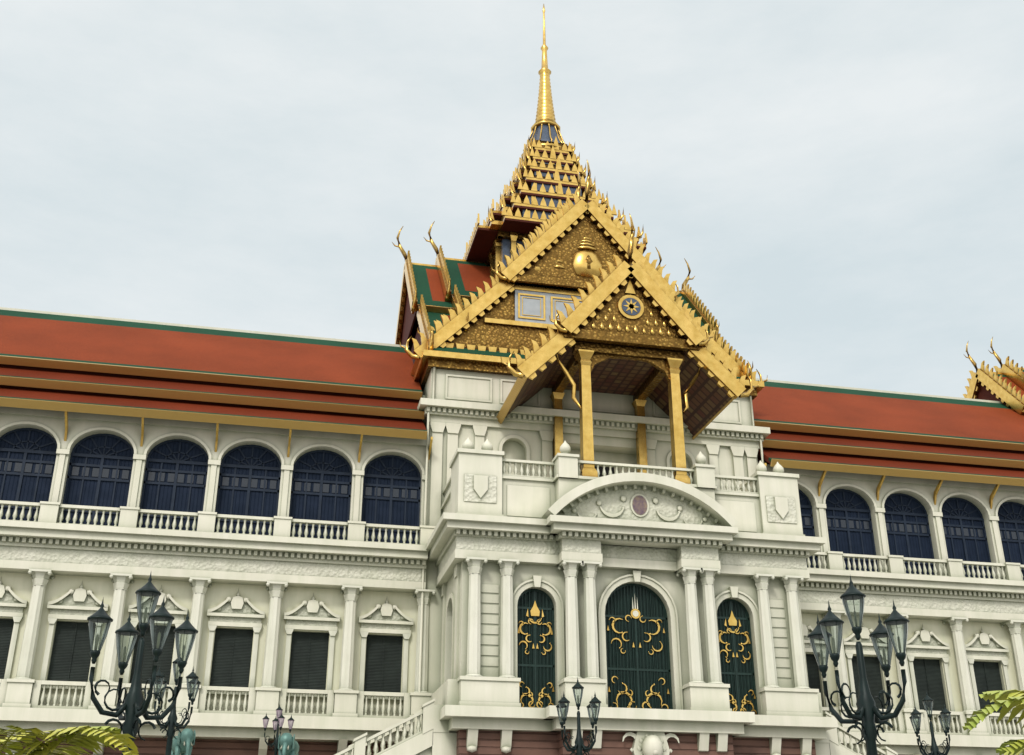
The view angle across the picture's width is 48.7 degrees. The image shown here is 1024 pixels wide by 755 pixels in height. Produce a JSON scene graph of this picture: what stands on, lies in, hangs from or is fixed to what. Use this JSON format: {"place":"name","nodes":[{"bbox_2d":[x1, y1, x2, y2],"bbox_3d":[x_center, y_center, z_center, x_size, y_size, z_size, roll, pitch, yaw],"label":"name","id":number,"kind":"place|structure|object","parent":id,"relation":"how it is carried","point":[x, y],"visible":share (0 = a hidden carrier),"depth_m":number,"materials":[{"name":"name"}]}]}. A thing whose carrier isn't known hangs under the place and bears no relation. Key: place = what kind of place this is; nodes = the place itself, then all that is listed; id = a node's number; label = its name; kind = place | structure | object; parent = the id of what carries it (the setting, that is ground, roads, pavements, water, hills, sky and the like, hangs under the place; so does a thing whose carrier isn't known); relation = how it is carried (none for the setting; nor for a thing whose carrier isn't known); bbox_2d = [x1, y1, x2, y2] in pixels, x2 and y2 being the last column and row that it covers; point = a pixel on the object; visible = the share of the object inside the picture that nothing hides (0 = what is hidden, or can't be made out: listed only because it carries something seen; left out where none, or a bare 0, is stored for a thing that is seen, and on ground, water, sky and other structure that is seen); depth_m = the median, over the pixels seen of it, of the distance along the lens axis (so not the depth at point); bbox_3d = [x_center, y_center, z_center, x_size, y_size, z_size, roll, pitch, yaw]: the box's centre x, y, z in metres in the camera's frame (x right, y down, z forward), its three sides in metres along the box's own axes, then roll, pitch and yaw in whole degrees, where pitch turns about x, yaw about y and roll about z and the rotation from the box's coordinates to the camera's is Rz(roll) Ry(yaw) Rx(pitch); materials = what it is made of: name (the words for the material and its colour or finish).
{"place":"outdoors","nodes":[
{"label":"outdoors","id":0,"kind":"place"},
{"bbox_2d":[171,728,195,754],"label":"elephant","id":1,"kind":"object","parent":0,"point":[183,742],"visible":0.99,"depth_m":39.08},
{"bbox_2d":[0,307,1023,754],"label":"facade","id":2,"kind":"structure","parent":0,"point":[732,485],"depth_m":48.61,"materials":[{"name":"white paint"}]},
{"bbox_2d":[0,619,1003,712],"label":"shuttered windows","id":3,"kind":"structure","parent":2,"relation":"attached to","point":[70,660],"depth_m":48.61,"materials":[{"name":"black wood"}]},
{"bbox_2d":[0,430,1023,580],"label":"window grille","id":4,"kind":"object","parent":2,"relation":"attached to","point":[27,491],"visible":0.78,"depth_m":51.52,"materials":[{"name":"metal"}]},
{"bbox_2d":[0,572,1023,734],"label":"wall","id":5,"kind":"structure","parent":2,"relation":"attached to","point":[180,592],"depth_m":48.91,"materials":[{"name":"white paint"}]},
{"bbox_2d":[0,428,1023,578],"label":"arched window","id":6,"kind":"structure","parent":2,"relation":"attached to","point":[391,486],"depth_m":51.83,"materials":[{"name":"blue glass"}]},
{"bbox_2d":[0,149,1023,469],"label":"roof","id":7,"kind":"structure","parent":2,"relation":"on","point":[25,336],"depth_m":59.82,"materials":[{"name":"tile"}]},
{"bbox_2d":[0,474,1023,656],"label":"decorative molding","id":8,"kind":"structure","parent":2,"relation":"attached to","point":[667,505],"depth_m":48.49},
{"bbox_2d":[0,294,1023,485],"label":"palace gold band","id":9,"kind":"object","parent":2,"relation":"attached to","point":[200,396],"visible":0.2,"depth_m":53.34,"materials":[{"name":"gold metal"}]},
{"bbox_2d":[0,366,1023,477],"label":"trim","id":10,"kind":"structure","parent":2,"relation":"on","point":[200,407],"depth_m":53.46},
{"bbox_2d":[0,259,1023,478],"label":"roof trim","id":11,"kind":"structure","parent":2,"relation":"on","point":[422,281],"depth_m":60.95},
{"bbox_2d":[0,462,1023,539],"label":"palace pane","id":12,"kind":"object","parent":2,"relation":"attached to","point":[125,474],"visible":0.88,"depth_m":51.79,"materials":[{"name":"blue glass"}]},
{"bbox_2d":[4,557,1023,712],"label":"columns","id":13,"kind":"structure","parent":2,"relation":"attached to","point":[964,665],"depth_m":47.39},
{"bbox_2d":[64,4,1023,714],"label":"gold ornamentation","id":14,"kind":"object","parent":2,"relation":"on","point":[718,360],"visible":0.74,"depth_m":58.14,"materials":[{"name":"gold metal"}]},
{"bbox_2d":[515,290,581,323],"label":"gable window panels","id":15,"kind":"object","parent":14,"relation":"attached to","point":[531,306],"visible":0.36,"depth_m":58.92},
{"bbox_2d":[495,124,640,314],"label":"palace mosaic","id":16,"kind":"object","parent":2,"relation":"attached to","point":[505,243],"visible":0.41,"depth_m":67.91},
{"bbox_2d":[420,140,756,400],"bbox_3d":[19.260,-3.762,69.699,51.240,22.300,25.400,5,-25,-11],"label":"roof ornament","id":17,"kind":"object","parent":2,"relation":"attached to","point":[656,350],"visible":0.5,"depth_m":55.73,"materials":[{"name":"gold metal"}]},
{"bbox_2d":[518,586,754,711],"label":"arched door","id":18,"kind":"structure","parent":2,"relation":"attached to","point":[544,657],"depth_m":46.80,"materials":[{"name":"metal"}]},
{"bbox_2d":[517,583,757,714],"bbox_3d":[5.155,11.182,46.887,10.280,5.390,0.050,5,-25,-11],"label":"door grille","id":19,"kind":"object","parent":2,"relation":"attached to","point":[735,673],"depth_m":46.85,"materials":[{"name":"green metal"}]},
{"bbox_2d":[632,495,646,514],"bbox_3d":[5.426,5.430,48.133,0.660,0.860,0.070,5,-25,-11],"label":"medallion","id":20,"kind":"object","parent":2,"relation":"attached to","point":[639,503],"visible":1,"depth_m":48.10,"materials":[{"name":"stone"}]},
{"bbox_2d":[0,0,1023,397],"label":"sky","id":21,"kind":"structure","parent":0,"point":[838,183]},
{"bbox_2d":[505,345,732,436],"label":"porch ceiling","id":22,"kind":"structure","parent":0,"point":[709,399],"depth_m":54.03,"materials":[{"name":"brown wood"}]},
{"bbox_3d":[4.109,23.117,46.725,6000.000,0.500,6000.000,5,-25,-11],"label":"ground","id":23,"kind":"structure","parent":0,"visible":0},
{"bbox_2d":[0,733,35,754],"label":"palm","id":24,"kind":"object","parent":23,"relation":"on","point":[11,746],"visible":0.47,"depth_m":12.60,"materials":[{"name":"green plant"}]},
{"bbox_2d":[0,725,138,754],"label":"palm","id":25,"kind":"object","parent":23,"relation":"on","point":[92,738],"visible":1,"depth_m":11.87,"materials":[{"name":"green plant"}]},
{"bbox_2d":[87,573,197,754],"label":"lamp post","id":26,"kind":"object","parent":23,"relation":"on","point":[134,706],"visible":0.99,"depth_m":15.75,"materials":[{"name":"metal"}]},
{"bbox_2d":[153,654,200,754],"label":"lamp post","id":27,"kind":"object","parent":23,"relation":"on","point":[171,723],"visible":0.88,"depth_m":37.08,"materials":[{"name":"metal"}]},
{"bbox_2d":[263,705,293,754],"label":"lamp post","id":28,"kind":"object","parent":23,"relation":"on","point":[277,727],"visible":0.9,"depth_m":40.50,"materials":[{"name":"metal"}]},
{"bbox_2d":[278,733,298,754],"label":"elephant","id":29,"kind":"object","parent":23,"relation":"on","point":[288,744],"visible":1,"depth_m":39.73},
{"bbox_2d":[0,730,815,754],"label":"base wall","id":30,"kind":"structure","parent":23,"relation":"on","point":[531,743],"depth_m":44.89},
{"bbox_2d":[556,677,600,754],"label":"lamp post","id":31,"kind":"object","parent":23,"relation":"on","point":[579,747],"visible":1,"depth_m":40.20,"materials":[{"name":"metal"}]},
{"bbox_2d":[807,576,909,754],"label":"lamp post","id":32,"kind":"object","parent":23,"relation":"on","point":[868,713],"visible":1,"depth_m":15.74,"materials":[{"name":"metal"}]},
{"bbox_2d":[909,691,950,754],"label":"lamp post","id":33,"kind":"object","parent":23,"relation":"on","point":[915,713],"visible":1,"depth_m":41.55,"materials":[{"name":"metal"}]},
{"bbox_2d":[962,689,1023,754],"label":"palm","id":34,"kind":"object","parent":23,"relation":"on","point":[1008,700],"visible":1,"depth_m":12.37,"materials":[{"name":"green plant"}]},
{"bbox_2d":[1004,748,1023,754],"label":"palm","id":35,"kind":"object","parent":23,"relation":"on","point":[1021,751],"visible":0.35,"depth_m":13.87,"materials":[{"name":"green plant"}]}
]}

